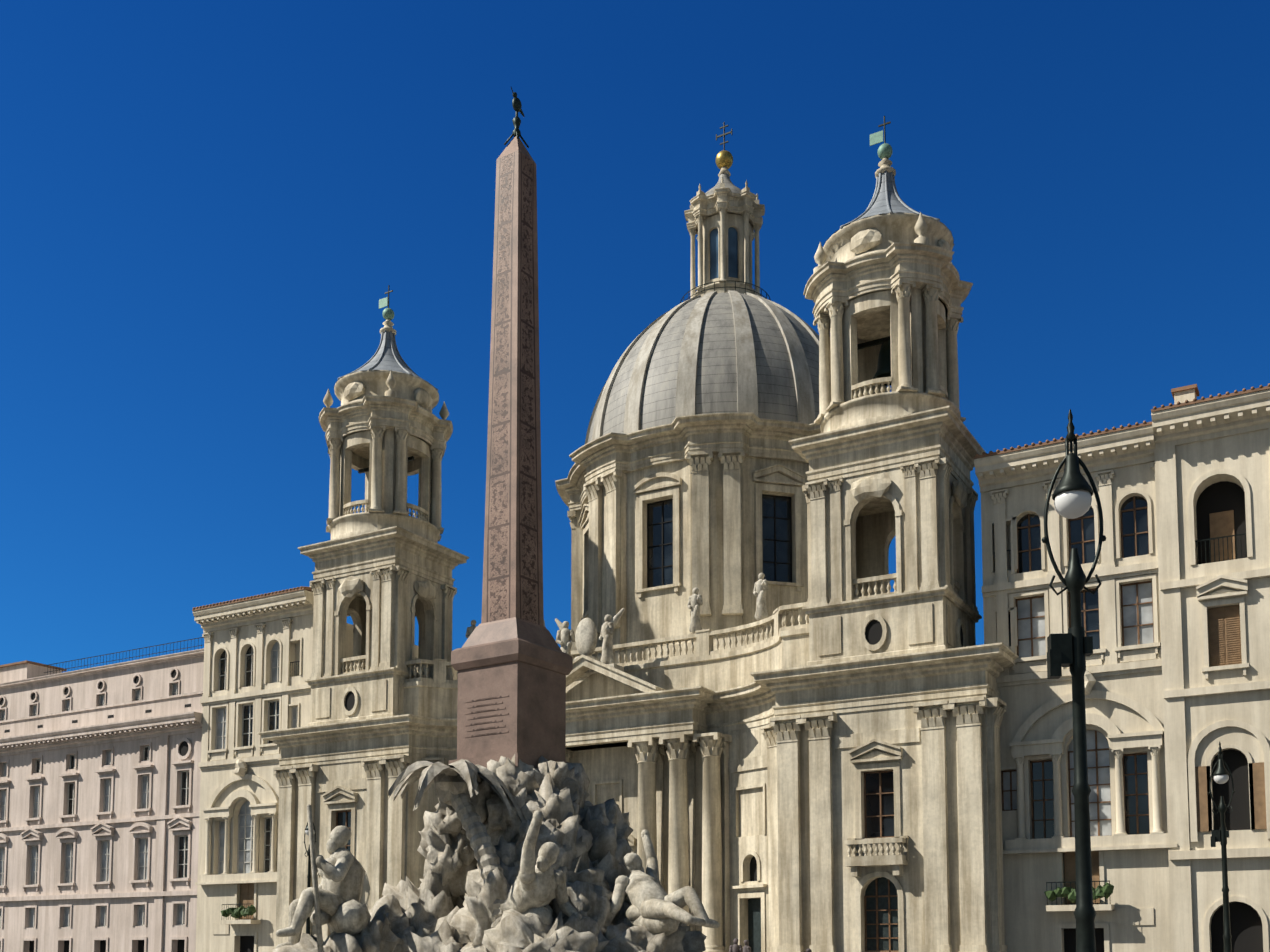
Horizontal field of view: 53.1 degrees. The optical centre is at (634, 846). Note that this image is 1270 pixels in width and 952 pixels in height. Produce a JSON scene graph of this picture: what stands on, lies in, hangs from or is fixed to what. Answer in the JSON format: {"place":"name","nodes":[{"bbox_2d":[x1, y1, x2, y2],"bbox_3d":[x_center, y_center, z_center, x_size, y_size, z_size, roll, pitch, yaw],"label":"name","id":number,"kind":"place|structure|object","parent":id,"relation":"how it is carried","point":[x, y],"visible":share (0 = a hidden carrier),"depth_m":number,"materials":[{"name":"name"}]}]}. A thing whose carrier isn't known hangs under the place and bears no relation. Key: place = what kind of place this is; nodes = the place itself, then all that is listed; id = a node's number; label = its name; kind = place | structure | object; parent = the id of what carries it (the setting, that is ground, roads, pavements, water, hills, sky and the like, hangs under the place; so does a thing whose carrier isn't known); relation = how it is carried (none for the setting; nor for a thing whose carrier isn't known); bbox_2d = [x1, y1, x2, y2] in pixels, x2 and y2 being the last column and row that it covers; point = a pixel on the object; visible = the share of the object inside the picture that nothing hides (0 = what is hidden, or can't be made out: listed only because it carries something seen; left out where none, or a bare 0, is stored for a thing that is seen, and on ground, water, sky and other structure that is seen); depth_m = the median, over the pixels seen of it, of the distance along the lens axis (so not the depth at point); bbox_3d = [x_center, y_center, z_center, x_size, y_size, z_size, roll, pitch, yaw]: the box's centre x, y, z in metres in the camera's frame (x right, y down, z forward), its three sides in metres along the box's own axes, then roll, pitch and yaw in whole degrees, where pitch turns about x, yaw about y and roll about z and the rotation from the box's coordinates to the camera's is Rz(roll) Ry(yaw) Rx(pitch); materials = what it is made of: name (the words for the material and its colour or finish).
{"place":"outdoors","nodes":[
{"label":"outdoors","id":0,"kind":"place"},
{"bbox_2d":[0,583,1153,926],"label":"windows","id":1,"kind":"structure","parent":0,"point":[1130,619],"depth_m":55.33,"materials":[{"name":"grey glass"}]},
{"bbox_2d":[0,0,1269,671],"label":"sky","id":2,"kind":"structure","parent":0,"point":[209,209],"materials":[{"name":"blue"}]},
{"bbox_2d":[504,87,890,385],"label":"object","id":3,"kind":"object","parent":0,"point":[884,365],"visible":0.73,"depth_m":59.22,"materials":[{"name":"grey"}]},
{"label":"ground","id":4,"kind":"structure","parent":0,"visible":0},
{"bbox_2d":[0,648,203,951],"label":"palazzo pamphilj","id":5,"kind":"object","parent":4,"relation":"on","point":[167,726],"visible":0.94,"depth_m":86.30,"materials":[{"name":"paint"}]},
{"bbox_2d":[0,642,297,927],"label":"white window frames","id":6,"kind":"structure","parent":5,"relation":"attached to","point":[186,788],"depth_m":82.33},
{"bbox_2d":[37,496,1148,877],"bbox_3d":[-15.082,-8.145,86.602,97.225,21.200,25.371,-3,-5,30],"label":"window glass","id":7,"kind":"object","parent":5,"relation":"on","point":[659,554],"visible":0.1,"depth_m":56.05,"materials":[{"name":"black glass"}]},
{"bbox_2d":[272,754,706,951],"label":"fountain rocks","id":8,"kind":"object","parent":4,"relation":"on","point":[474,831],"visible":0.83,"depth_m":39.74,"materials":[{"name":"beige stone"}]},
{"bbox_2d":[449,619,572,767],"bbox_3d":[-4.210,-4.963,43.481,3.000,5.100,3.000,-3,-6,34],"label":"obelisk pedestal","id":9,"kind":"object","parent":8,"relation":"on","point":[511,698],"visible":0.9,"depth_m":42.49,"materials":[{"name":"stone"}]},
{"bbox_2d":[478,135,545,628],"bbox_3d":[-4.210,-16.373,44.431,1.750,17.900,1.750,-3,-6,34],"label":"obelisk","id":10,"kind":"object","parent":9,"relation":"on","point":[512,588],"visible":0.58,"depth_m":43.88,"materials":[{"name":"stone"}]},
{"bbox_2d":[0,481,1262,951],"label":"dark window openings","id":11,"kind":"object","parent":4,"relation":"on","point":[1246,929],"visible":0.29,"depth_m":51.83,"materials":[{"name":"black glass"}]},
{"bbox_2d":[257,157,1018,951],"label":"church","id":12,"kind":"structure","parent":4,"relation":"on","point":[725,745],"depth_m":62.37,"materials":[{"name":"stone"}]},
{"bbox_2d":[276,573,768,951],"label":"statues","id":13,"kind":"object","parent":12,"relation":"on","point":[332,900],"visible":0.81,"depth_m":38.95,"materials":[{"name":"white stone"}]},
{"bbox_2d":[379,130,892,319],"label":"copper balls","id":14,"kind":"object","parent":12,"relation":"on","point":[884,149],"visible":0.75,"depth_m":60.94},
{"bbox_2d":[336,170,953,393],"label":"spire roofs","id":15,"kind":"structure","parent":12,"relation":"on","point":[886,198],"depth_m":60.48,"materials":[{"name":"grey metal"}]},
{"bbox_2d":[585,290,818,443],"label":"dome ribs","id":16,"kind":"object","parent":12,"relation":"on","point":[747,395],"visible":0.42,"depth_m":73.85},
{"bbox_2d":[588,173,818,441],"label":"dome roof","id":17,"kind":"structure","parent":12,"relation":"on","point":[716,384],"depth_m":73.56,"materials":[{"name":"grey metal"}]},
{"bbox_2d":[710,227,737,279],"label":"lantern glass","id":18,"kind":"object","parent":12,"relation":"on","point":[732,252],"visible":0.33,"depth_m":80.56,"materials":[{"name":"blue glass"}]},
{"bbox_2d":[715,150,732,169],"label":"gilded ball","id":19,"kind":"object","parent":12,"relation":"on","point":[724,158],"visible":0.81,"depth_m":82.10,"materials":[{"name":"gold metal"}]},
{"bbox_2d":[748,877,898,951],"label":"doors","id":20,"kind":"structure","parent":12,"relation":"on","point":[754,922],"depth_m":56.10,"materials":[{"name":"wood"}]},
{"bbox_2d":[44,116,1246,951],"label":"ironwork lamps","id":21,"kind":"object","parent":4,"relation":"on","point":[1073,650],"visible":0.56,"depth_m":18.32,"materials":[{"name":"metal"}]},
{"bbox_2d":[305,490,1228,835],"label":"lamp globes","id":22,"kind":"object","parent":21,"relation":"attached to","point":[1071,504],"visible":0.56,"depth_m":18.36,"materials":[{"name":"white glass"}]},
{"bbox_2d":[193,389,1269,951],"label":"stucco wings","id":23,"kind":"object","parent":4,"relation":"on","point":[1173,705],"visible":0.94,"depth_m":53.10},
{"bbox_2d":[0,383,1269,670],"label":"roof tiles","id":24,"kind":"object","parent":23,"relation":"on","point":[1114,429],"visible":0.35,"depth_m":54.01,"materials":[{"name":"tile"}]},
{"bbox_2d":[221,882,1113,918],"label":"balcony plants","id":25,"kind":"object","parent":23,"relation":"attached to","point":[1103,891],"visible":0.81,"depth_m":52.94,"materials":[{"name":"green plant"}]},
{"bbox_2d":[336,496,1153,951],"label":"window frames","id":26,"kind":"structure","parent":23,"relation":"attached to","point":[1010,790],"depth_m":54.66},
{"bbox_2d":[240,510,1266,918],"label":"shutters","id":27,"kind":"object","parent":23,"relation":"on","point":[1224,636],"visible":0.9,"depth_m":51.18,"materials":[{"name":"brown wood"}]}
]}

